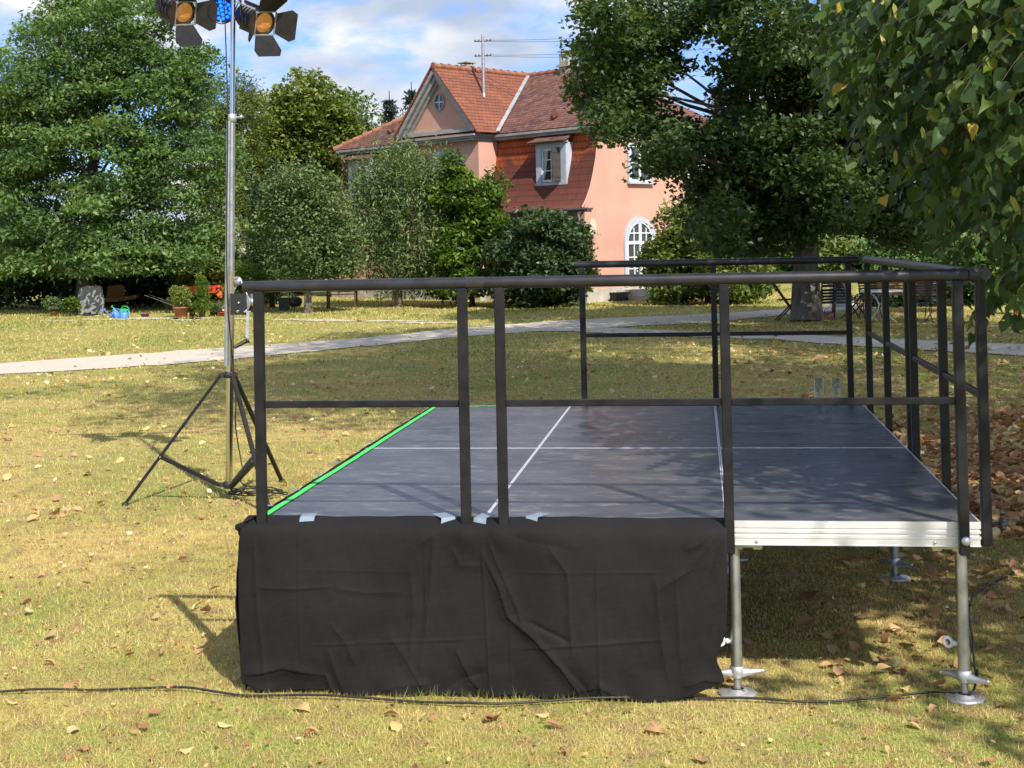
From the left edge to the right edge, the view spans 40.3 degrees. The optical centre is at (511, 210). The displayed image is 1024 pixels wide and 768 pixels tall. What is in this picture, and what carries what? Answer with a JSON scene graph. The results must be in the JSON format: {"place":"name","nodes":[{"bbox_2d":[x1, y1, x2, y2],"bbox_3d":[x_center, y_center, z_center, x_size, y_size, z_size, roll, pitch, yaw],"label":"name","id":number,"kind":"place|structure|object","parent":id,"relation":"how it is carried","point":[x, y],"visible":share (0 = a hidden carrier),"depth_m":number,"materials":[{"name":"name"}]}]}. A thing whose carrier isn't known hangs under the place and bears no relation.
{"place":"outdoors","nodes":[
{"label":"outdoors","id":0,"kind":"place"},
{"bbox_2d":[81,313,99,315],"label":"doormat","id":1,"kind":"object","parent":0,"point":[85,314],"visible":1,"depth_m":40.56,"materials":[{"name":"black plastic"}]},
{"bbox_2d":[43,317,456,322],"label":"stone path","id":2,"kind":"structure","parent":0,"point":[191,318],"depth_m":35.90,"materials":[{"name":"grey stone"}]},
{"bbox_2d":[113,308,129,318],"bbox_3d":[-10.737,2.842,38.312,0.543,0.300,0.226,-2,-1,19],"label":"watering can","id":3,"kind":"object","parent":2,"relation":"on","point":[122,315],"visible":0.91,"depth_m":38.21,"materials":[{"name":"blue plastic"}]},
{"bbox_2d":[0,0,915,249],"label":"sky","id":4,"kind":"structure","parent":0,"point":[379,47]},
{"bbox_2d":[0,303,927,373],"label":"path","id":5,"kind":"structure","parent":0,"point":[123,360],"depth_m":26.26,"materials":[{"name":"grey concrete"}]},
{"bbox_2d":[827,284,844,308],"bbox_3d":[8.369,2.203,35.696,0.500,0.670,0.380,-1,-1,0],"label":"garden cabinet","id":6,"kind":"object","parent":5,"relation":"on","point":[840,306],"visible":0.05,"depth_m":35.54,"materials":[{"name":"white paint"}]},
{"bbox_2d":[0,236,1023,767],"bbox_3d":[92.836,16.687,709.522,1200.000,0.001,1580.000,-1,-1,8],"label":"lawn","id":7,"kind":"structure","parent":0,"point":[278,738],"depth_m":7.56,"materials":[{"name":"plant"}]},
{"bbox_2d":[0,94,51,220],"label":"copper tree","id":8,"kind":"object","parent":7,"relation":"on","point":[22,174],"visible":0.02,"depth_m":49.76,"materials":[{"name":"green plant"}]},
{"bbox_2d":[41,659,55,664],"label":"fallen leaf","id":9,"kind":"object","parent":7,"relation":"on","point":[52,661],"visible":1,"depth_m":6.30,"materials":[{"name":"plant"}]},
{"bbox_2d":[41,295,62,315],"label":"potted plant","id":10,"kind":"object","parent":7,"relation":"on","point":[53,303],"visible":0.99,"depth_m":40.74,"materials":[{"name":"green plant"}]},
{"bbox_2d":[63,682,79,687],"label":"fallen leaf","id":11,"kind":"object","parent":7,"relation":"on","point":[68,685],"visible":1,"depth_m":5.95,"materials":[{"name":"beige plant"}]},
{"bbox_2d":[62,296,81,315],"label":"potted plant","id":12,"kind":"object","parent":7,"relation":"on","point":[70,304],"visible":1,"depth_m":40.45,"materials":[{"name":"green plant"}]},
{"bbox_2d":[67,725,79,732],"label":"fallen leaf","id":13,"kind":"object","parent":7,"relation":"on","point":[72,728],"visible":1,"depth_m":5.43,"materials":[{"name":"yellow plant"}]},
{"bbox_2d":[78,286,103,315],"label":"stone slab","id":14,"kind":"structure","parent":7,"relation":"on","point":[91,299],"depth_m":40.94,"materials":[{"name":"grey stone"}]},
{"bbox_2d":[103,308,120,318],"bbox_3d":[-11.063,2.855,38.587,0.543,0.300,0.226,0,-2,-44],"label":"watering can","id":15,"kind":"object","parent":7,"relation":"on","point":[114,314],"visible":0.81,"depth_m":38.55,"materials":[{"name":"blue plastic"}]},
{"bbox_2d":[111,305,128,314],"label":"watering can","id":16,"kind":"object","parent":7,"relation":"on","point":[122,308],"visible":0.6,"depth_m":40.47,"materials":[{"name":"green plastic"}]},
{"bbox_2d":[104,285,139,308],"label":"garden bench","id":17,"kind":"object","parent":7,"relation":"on","point":[115,293],"visible":0.9,"depth_m":44.83,"materials":[{"name":"brown wood"}]},
{"bbox_2d":[0,0,257,312],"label":"broadleaf tree","id":18,"kind":"object","parent":7,"relation":"on","point":[93,81],"visible":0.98,"depth_m":41.85,"materials":[{"name":"green plant"}]},
{"bbox_2d":[139,722,148,727],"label":"fallen leaf","id":19,"kind":"object","parent":7,"relation":"on","point":[146,724],"visible":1,"depth_m":5.42,"materials":[{"name":"plant"}]},
{"bbox_2d":[0,213,295,307],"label":"hedge tree","id":20,"kind":"object","parent":7,"relation":"on","point":[20,290],"visible":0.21,"depth_m":46.07,"materials":[{"name":"green plant"}]},
{"bbox_2d":[148,708,161,713],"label":"fallen leaf","id":21,"kind":"object","parent":7,"relation":"on","point":[155,710],"visible":1,"depth_m":5.58,"materials":[{"name":"brown plant"}]},
{"bbox_2d":[144,294,192,312],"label":"wheelbarrow","id":22,"kind":"object","parent":7,"relation":"on","point":[166,302],"visible":0.4,"depth_m":41.13,"materials":[{"name":"black metal"}]},
{"bbox_2d":[166,285,198,316],"bbox_3d":[-9.147,2.495,38.396,0.961,0.932,0.694,-2,-2,27],"label":"potted plant","id":23,"kind":"object","parent":7,"relation":"on","point":[179,297],"visible":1,"depth_m":38.27,"materials":[{"name":"green plant"}]},
{"bbox_2d":[178,747,193,753],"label":"fallen leaf","id":24,"kind":"object","parent":7,"relation":"on","point":[187,749],"visible":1,"depth_m":5.17,"materials":[{"name":"yellow plant"}]},
{"bbox_2d":[188,305,196,316],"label":"potted plant","id":25,"kind":"object","parent":7,"relation":"on","point":[190,311],"visible":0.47,"depth_m":38.74,"materials":[{"name":"green plant"}]},
{"bbox_2d":[190,270,215,316],"bbox_3d":[-8.541,2.304,38.462,0.691,1.291,0.606,-1,-1,8],"label":"potted plant","id":26,"kind":"object","parent":7,"relation":"on","point":[202,301],"visible":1,"depth_m":38.38,"materials":[{"name":"green plant"}]},
{"bbox_2d":[160,219,246,305],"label":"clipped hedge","id":27,"kind":"object","parent":7,"relation":"on","point":[210,275],"visible":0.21,"depth_m":44.34,"materials":[{"name":"green plant"}]},
{"bbox_2d":[122,0,284,506],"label":"lighting stand","id":28,"kind":"object","parent":7,"relation":"on","point":[240,303],"visible":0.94,"depth_m":10.38,"materials":[{"name":"silver metal"}]},
{"bbox_2d":[155,0,217,46],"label":"theatre spotlight","id":29,"kind":"object","parent":28,"relation":"hanging from","point":[180,15],"visible":1,"depth_m":10.54,"materials":[{"name":"metal"}]},
{"bbox_2d":[208,0,239,23],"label":"led spotlight","id":30,"kind":"object","parent":28,"relation":"attached to","point":[220,15],"visible":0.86,"depth_m":10.60,"materials":[{"name":"blue plastic"}]},
{"bbox_2d":[224,0,287,496],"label":"lamp cable","id":31,"kind":"object","parent":28,"relation":"attached to","point":[253,487],"visible":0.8,"depth_m":10.38,"materials":[{"name":"black rubber"}]},
{"bbox_2d":[236,0,297,56],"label":"theatre spotlight","id":32,"kind":"object","parent":28,"relation":"hanging from","point":[260,22],"visible":1,"depth_m":10.45,"materials":[{"name":"metal"}]},
{"bbox_2d":[207,301,220,315],"bbox_3d":[-8.294,2.745,38.832,0.507,0.418,0.480,-1,-1,-13],"label":"potted plant","id":33,"kind":"object","parent":7,"relation":"on","point":[212,312],"visible":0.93,"depth_m":38.75,"materials":[{"name":"green plant"}]},
{"bbox_2d":[213,300,224,315],"bbox_3d":[-8.076,2.719,38.727,0.606,0.456,0.496,-1,-1,8],"label":"potted plant","id":34,"kind":"object","parent":7,"relation":"on","point":[217,308],"visible":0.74,"depth_m":38.68,"materials":[{"name":"green plant"}]},
{"bbox_2d":[218,722,232,726],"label":"fallen leaf","id":35,"kind":"object","parent":7,"relation":"on","point":[221,724],"visible":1,"depth_m":5.42,"materials":[{"name":"yellow plant"}]},
{"bbox_2d":[171,61,284,253],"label":"background tree","id":36,"kind":"object","parent":7,"relation":"on","point":[244,104],"visible":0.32,"depth_m":52.51,"materials":[{"name":"green plant"}]},
{"bbox_2d":[220,259,272,302],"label":"shrub","id":37,"kind":"object","parent":7,"relation":"on","point":[245,275],"visible":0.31,"depth_m":40.78,"materials":[{"name":"green plant"}]},
{"bbox_2d":[244,182,271,304],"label":"cypress","id":38,"kind":"object","parent":7,"relation":"on","point":[254,256],"visible":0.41,"depth_m":43.35,"materials":[{"name":"green plant"}]},
{"bbox_2d":[258,154,285,307],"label":"cypress","id":39,"kind":"object","parent":7,"relation":"on","point":[273,300],"visible":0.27,"depth_m":43.38,"materials":[{"name":"green plant"}]},
{"bbox_2d":[278,297,289,310],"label":"compost bin","id":40,"kind":"object","parent":7,"relation":"on","point":[284,305],"visible":0.95,"depth_m":41.23,"materials":[{"name":"green plastic"}]},
{"bbox_2d":[288,295,301,310],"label":"kettle barbecue","id":41,"kind":"object","parent":7,"relation":"on","point":[295,301],"visible":1,"depth_m":40.76,"materials":[{"name":"black metal"}]},
{"bbox_2d":[295,702,309,710],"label":"fallen leaf","id":42,"kind":"object","parent":7,"relation":"on","point":[305,706],"visible":1,"depth_m":5.61,"materials":[{"name":"beige plant"}]},
{"bbox_2d":[235,67,372,294],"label":"maple tree","id":43,"kind":"object","parent":7,"relation":"on","point":[324,133],"visible":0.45,"depth_m":55.06,"materials":[{"name":"green plant"}]},
{"bbox_2d":[248,152,371,312],"bbox_3d":[-5.735,0.640,39.435,3.548,4.555,3.628,-1,-1,8],"label":"tree","id":44,"kind":"object","parent":7,"relation":"on","point":[293,217],"visible":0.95,"depth_m":39.01,"materials":[{"name":"green plant"}]},
{"bbox_2d":[326,291,357,308],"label":"garden bench","id":45,"kind":"object","parent":7,"relation":"on","point":[355,294],"visible":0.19,"depth_m":42.19,"materials":[{"name":"brown wood"}]},
{"bbox_2d":[335,86,385,171],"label":"airy tree","id":46,"kind":"object","parent":7,"relation":"on","point":[363,100],"visible":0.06,"depth_m":61.80,"materials":[{"name":"green plant"}]},
{"bbox_2d":[377,91,399,124],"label":"spruce tree","id":47,"kind":"object","parent":7,"relation":"on","point":[392,113],"visible":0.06,"depth_m":67.91,"materials":[{"name":"green plant"}]},
{"bbox_2d":[382,709,398,714],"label":"fallen leaf","id":48,"kind":"object","parent":7,"relation":"on","point":[394,711],"visible":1,"depth_m":5.50,"materials":[{"name":"brown plant"}]},
{"bbox_2d":[390,721,401,730],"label":"fallen leaf","id":49,"kind":"object","parent":7,"relation":"on","point":[394,724],"visible":1,"depth_m":5.37,"materials":[{"name":"yellow plant"}]},
{"bbox_2d":[337,122,470,306],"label":"willow shrub","id":50,"kind":"object","parent":7,"relation":"on","point":[394,260],"visible":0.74,"depth_m":41.71,"materials":[{"name":"green plant"}]},
{"bbox_2d":[398,82,415,116],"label":"spruce tree","id":51,"kind":"object","parent":7,"relation":"on","point":[411,93],"visible":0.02,"depth_m":69.93,"materials":[{"name":"green plant"}]},
{"bbox_2d":[417,149,513,306],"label":"laurel shrub","id":52,"kind":"object","parent":7,"relation":"on","point":[476,222],"visible":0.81,"depth_m":41.10,"materials":[{"name":"green plant"}]},
{"bbox_2d":[484,713,493,719],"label":"fallen leaf","id":53,"kind":"object","parent":7,"relation":"on","point":[486,717],"visible":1,"depth_m":5.43,"materials":[{"name":"plant"}]},
{"bbox_2d":[0,572,1014,704],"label":"power cable","id":54,"kind":"object","parent":7,"relation":"on","point":[976,671],"visible":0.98,"depth_m":5.65,"materials":[{"name":"black rubber"}]},
{"bbox_2d":[0,309,1023,767],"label":"leaf litter","id":55,"kind":"object","parent":7,"relation":"on","point":[1006,475],"visible":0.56,"depth_m":10.91,"materials":[{"name":"brown plant"}]},
{"bbox_2d":[332,34,708,302],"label":"villa","id":56,"kind":"object","parent":7,"relation":"on","point":[521,130],"visible":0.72,"depth_m":45.51,"materials":[{"name":"pink paint"}]},
{"bbox_2d":[353,165,366,193],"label":"window","id":57,"kind":"structure","parent":56,"relation":"in","point":[361,170],"depth_m":50.94,"materials":[{"name":"white paint"}]},
{"bbox_2d":[433,93,444,110],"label":"oval window","id":58,"kind":"structure","parent":56,"relation":"in","point":[439,100],"depth_m":46.96,"materials":[{"name":"grey glass"}]},
{"bbox_2d":[434,150,458,169],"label":"bay window","id":59,"kind":"structure","parent":56,"relation":"in","point":[440,153],"depth_m":46.81,"materials":[{"name":"grey glass"}]},
{"bbox_2d":[542,147,560,181],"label":"dormer window","id":60,"kind":"structure","parent":56,"relation":"in","point":[551,158],"depth_m":43.78,"materials":[{"name":"white paint"}]},
{"bbox_2d":[623,217,655,286],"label":"arched door","id":61,"kind":"structure","parent":56,"relation":"in","point":[636,231],"depth_m":44.13,"materials":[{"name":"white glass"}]},
{"bbox_2d":[627,143,654,183],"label":"window","id":62,"kind":"structure","parent":56,"relation":"in","point":[635,180],"depth_m":44.20,"materials":[{"name":"white paint"}]},
{"bbox_2d":[479,204,601,307],"bbox_3d":[0.821,1.315,40.587,3.580,3.033,3.982,-1,-1,8],"label":"round bush","id":63,"kind":"object","parent":7,"relation":"on","point":[548,242],"visible":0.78,"depth_m":39.65,"materials":[{"name":"green plant"}]},
{"bbox_2d":[537,712,548,717],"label":"fallen leaf","id":64,"kind":"object","parent":7,"relation":"on","point":[543,715],"visible":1,"depth_m":5.47,"materials":[{"name":"plant"}]},
{"bbox_2d":[547,719,564,725],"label":"fallen leaf","id":65,"kind":"object","parent":7,"relation":"on","point":[552,722],"visible":1,"depth_m":5.35,"materials":[{"name":"plant"}]},
{"bbox_2d":[609,292,629,300],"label":"planter","id":66,"kind":"object","parent":7,"relation":"on","point":[618,296],"visible":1,"depth_m":43.13,"materials":[{"name":"black plastic"}]},
{"bbox_2d":[268,405,989,704],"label":"stage platform","id":67,"kind":"structure","parent":7,"relation":"on","point":[833,475],"depth_m":6.75,"materials":[{"name":"aluminium"},{"name":"galvanised steel"},{"name":"dark grey coated plywood"}]},
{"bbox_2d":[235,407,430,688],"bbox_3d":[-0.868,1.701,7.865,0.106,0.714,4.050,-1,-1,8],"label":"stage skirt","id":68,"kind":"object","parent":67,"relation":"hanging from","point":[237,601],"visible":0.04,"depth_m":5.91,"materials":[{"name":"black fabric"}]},
{"bbox_2d":[268,407,435,514],"bbox_3d":[-0.799,1.347,7.909,0.036,0.001,3.980,-1,-1,8],"label":"floor tape","id":69,"kind":"object","parent":67,"relation":"on","point":[284,502],"visible":0.95,"depth_m":7.25,"materials":[{"name":"green plastic"}]},
{"bbox_2d":[242,277,471,524],"bbox_3d":[-0.630,0.854,5.838,1.005,1.129,0.048,-1,-1,8],"label":"guard rail","id":70,"kind":"object","parent":67,"relation":"attached to","point":[258,289],"visible":0.97,"depth_m":5.83,"materials":[{"name":"black metal"}]},
{"bbox_2d":[433,512,456,522],"bbox_3d":[-0.285,1.305,5.842,0.077,0.050,0.125,-1,-1,-24],"label":"tape strip","id":71,"kind":"object","parent":67,"relation":"attached to","point":[445,516],"visible":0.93,"depth_m":5.82,"materials":[{"name":"white plastic"}]},
{"bbox_2d":[235,515,726,701],"bbox_3d":[-0.139,1.645,5.765,2.049,0.727,0.154,-1,-1,8],"label":"stage skirt","id":72,"kind":"object","parent":67,"relation":"hanging from","point":[634,609],"visible":1,"depth_m":5.71,"materials":[{"name":"black fabric"}]},
{"bbox_2d":[299,513,316,521],"bbox_3d":[-0.862,1.303,5.906,0.064,0.020,0.088,-1,-1,2],"label":"tape strip","id":73,"kind":"object","parent":72,"relation":"on","point":[307,516],"visible":1,"depth_m":5.88,"materials":[{"name":"white plastic"}]},
{"bbox_2d":[474,513,492,523],"bbox_3d":[-0.116,1.291,5.813,0.059,0.030,0.118,-2,-1,19],"label":"tape strip","id":74,"kind":"object","parent":72,"relation":"attached to","point":[481,517],"visible":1,"depth_m":5.78,"materials":[{"name":"white plastic"}]},
{"bbox_2d":[526,512,548,520],"bbox_3d":[0.108,1.278,5.808,0.069,0.015,0.106,-2,-2,36],"label":"tape strip","id":75,"kind":"object","parent":72,"relation":"on","point":[534,516],"visible":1,"depth_m":5.80,"materials":[{"name":"white plastic"}]},
{"bbox_2d":[574,256,858,398],"bbox_3d":[1.421,0.902,9.681,1.955,1.129,0.048,-1,-1,8],"label":"guard rail","id":76,"kind":"object","parent":67,"relation":"attached to","point":[847,261],"visible":0.85,"depth_m":9.66,"materials":[{"name":"black metal"}]},
{"bbox_2d":[484,267,981,555],"bbox_3d":[0.872,0.815,5.638,2.017,1.136,0.064,-1,-1,8],"label":"guard rail","id":77,"kind":"object","parent":67,"relation":"attached to","point":[955,277],"visible":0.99,"depth_m":5.62,"materials":[{"name":"black metal"}]},
{"bbox_2d":[862,256,911,452],"bbox_3d":[2.298,0.857,8.527,0.048,1.129,2.015,-1,-1,8],"label":"guard rail","id":78,"kind":"object","parent":67,"relation":"attached to","point":[888,345],"visible":0.74,"depth_m":8.55,"materials":[{"name":"black metal"}]},
{"bbox_2d":[906,260,1006,546],"bbox_3d":[2.058,0.815,6.535,0.100,1.129,1.990,-1,-1,8],"label":"guard rail","id":79,"kind":"object","parent":67,"relation":"attached to","point":[980,392],"visible":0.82,"depth_m":6.55,"materials":[{"name":"black metal"}]},
{"bbox_2d":[645,721,661,731],"bbox_3d":[0.535,1.958,5.269,0.081,0.025,0.043,-8,24,40],"label":"fallen leaf","id":80,"kind":"object","parent":7,"relation":"on","point":[652,726],"visible":1,"depth_m":5.27,"materials":[{"name":"plant"}]},
{"bbox_2d":[635,181,781,304],"bbox_3d":[5.598,0.796,40.424,3.874,3.904,4.335,0,-2,-38],"label":"corner bush","id":81,"kind":"object","parent":7,"relation":"on","point":[667,244],"visible":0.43,"depth_m":39.56,"materials":[{"name":"green plant"}]},
{"bbox_2d":[556,0,999,320],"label":"linden tree","id":82,"kind":"object","parent":7,"relation":"on","point":[782,157],"visible":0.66,"depth_m":29.59,"materials":[{"name":"green plant"}]},
{"bbox_2d":[772,284,790,320],"bbox_3d":[6.173,2.056,31.379,0.621,0.871,0.482,-1,-1,5],"label":"folding chair","id":83,"kind":"object","parent":7,"relation":"on","point":[776,288],"visible":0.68,"depth_m":31.19,"materials":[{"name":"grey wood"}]},
{"bbox_2d":[762,240,822,271],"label":"shrub","id":84,"kind":"object","parent":7,"relation":"on","point":[784,268],"visible":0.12,"depth_m":58.95,"materials":[{"name":"green plant"}]},
{"bbox_2d":[791,229,863,271],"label":"shrub","id":85,"kind":"object","parent":7,"relation":"on","point":[833,247],"visible":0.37,"depth_m":57.14,"materials":[{"name":"green plant"}]},
{"bbox_2d":[821,283,836,318],"bbox_3d":[7.150,2.030,31.549,0.410,0.874,0.163,-1,-1,-21],"label":"folded chair","id":86,"kind":"object","parent":7,"relation":"on","point":[826,296],"visible":0.62,"depth_m":31.50,"materials":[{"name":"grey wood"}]},
{"bbox_2d":[824,307,833,319],"bbox_3d":[7.136,2.324,31.398,0.220,0.276,0.214,-1,-1,8],"label":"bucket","id":87,"kind":"object","parent":7,"relation":"on","point":[828,315],"visible":0.98,"depth_m":31.32,"materials":[{"name":"pink plastic"}]},
{"bbox_2d":[832,283,845,317],"bbox_3d":[7.415,2.023,31.451,0.410,0.872,0.180,-1,-1,-12],"label":"folded chair","id":88,"kind":"object","parent":7,"relation":"on","point":[837,295],"visible":0.5,"depth_m":31.41,"materials":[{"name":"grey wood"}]},
{"bbox_2d":[821,174,874,246],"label":"background tree","id":89,"kind":"object","parent":7,"relation":"on","point":[855,231],"visible":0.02,"depth_m":69.63,"materials":[{"name":"green plant"}]},
{"bbox_2d":[835,283,864,320],"bbox_3d":[7.489,2.013,30.707,0.621,0.871,0.482,-1,-1,-7],"label":"folding chair","id":90,"kind":"object","parent":7,"relation":"on","point":[839,286],"visible":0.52,"depth_m":30.67,"materials":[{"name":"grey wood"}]},
{"bbox_2d":[858,282,881,318],"bbox_3d":[8.087,2.007,31.484,0.462,0.890,0.578,-1,-1,2],"label":"iron chair","id":91,"kind":"object","parent":7,"relation":"on","point":[861,293],"visible":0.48,"depth_m":31.65,"materials":[{"name":"black metal"}]},
{"bbox_2d":[860,289,902,321],"bbox_3d":[7.876,2.063,29.687,0.900,0.714,0.900,-1,-1,8],"label":"garden table","id":92,"kind":"object","parent":7,"relation":"on","point":[891,291],"visible":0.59,"depth_m":29.65,"materials":[{"name":"white paint"}]},
{"bbox_2d":[887,694,902,698],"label":"fallen leaf","id":93,"kind":"object","parent":7,"relation":"on","point":[895,696],"visible":1,"depth_m":5.55,"materials":[{"name":"brown plant"}]},
{"bbox_2d":[844,232,964,270],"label":"shrub","id":94,"kind":"object","parent":7,"relation":"on","point":[871,252],"visible":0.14,"depth_m":55.24,"materials":[{"name":"green plant"}]},
{"bbox_2d":[788,0,1023,346],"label":"linden tree","id":95,"kind":"object","parent":7,"relation":"on","point":[943,79],"visible":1,"depth_m":6.05,"materials":[{"name":"green plant"}]},
{"bbox_2d":[871,282,946,311],"bbox_3d":[9.638,2.046,34.194,1.900,0.860,0.500,-1,-1,0],"label":"garden bench","id":96,"kind":"object","parent":7,"relation":"on","point":[898,287],"visible":0.1,"depth_m":34.42,"materials":[{"name":"orange wood"}]},
{"bbox_2d":[916,281,933,322],"bbox_3d":[8.600,1.948,29.451,0.462,0.890,0.578,-2,-2,36],"label":"iron chair","id":97,"kind":"object","parent":7,"relation":"on","point":[930,293],"visible":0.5,"depth_m":29.56,"materials":[{"name":"black metal"}]},
{"bbox_2d":[852,273,1008,306],"bbox_3d":[11.864,2.077,36.672,6.013,1.078,2.844,-1,-1,8],"label":"shrub","id":98,"kind":"object","parent":7,"relation":"on","point":[968,291],"visible":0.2,"depth_m":36.08,"materials":[{"name":"green plant"}]},
{"bbox_2d":[928,704,938,713],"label":"fallen leaf","id":99,"kind":"object","parent":7,"relation":"on","point":[931,707],"visible":1,"depth_m":5.44,"materials":[{"name":"brown plant"}]},
{"bbox_2d":[925,281,951,320],"bbox_3d":[9.220,1.946,29.914,0.462,0.890,0.578,0,-2,-27],"label":"iron chair","id":100,"kind":"object","parent":7,"relation":"on","point":[934,295],"visible":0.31,"depth_m":30.04,"materials":[{"name":"black"}]},
{"bbox_2d":[932,679,945,684],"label":"fallen leaf","id":101,"kind":"object","parent":7,"relation":"on","point":[939,682],"visible":1,"depth_m":5.74,"materials":[{"name":"brown plant"}]},
{"bbox_2d":[921,224,1019,281],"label":"shrub","id":102,"kind":"object","parent":7,"relation":"on","point":[978,259],"visible":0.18,"depth_m":53.31,"materials":[{"name":"green plant"}]},
{"bbox_2d":[507,326,1023,355],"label":"path","id":103,"kind":"structure","parent":0,"point":[999,348],"depth_m":25.18,"materials":[{"name":"grey concrete"}]},
{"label":"garden table","id":104,"kind":"object","parent":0,"visible":0},
{"bbox_2d":[172,285,223,296],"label":"tablecloth","id":105,"kind":"object","parent":104,"relation":"on","point":[215,289],"visible":0.3,"depth_m":43.09,"materials":[{"name":"fabric"}]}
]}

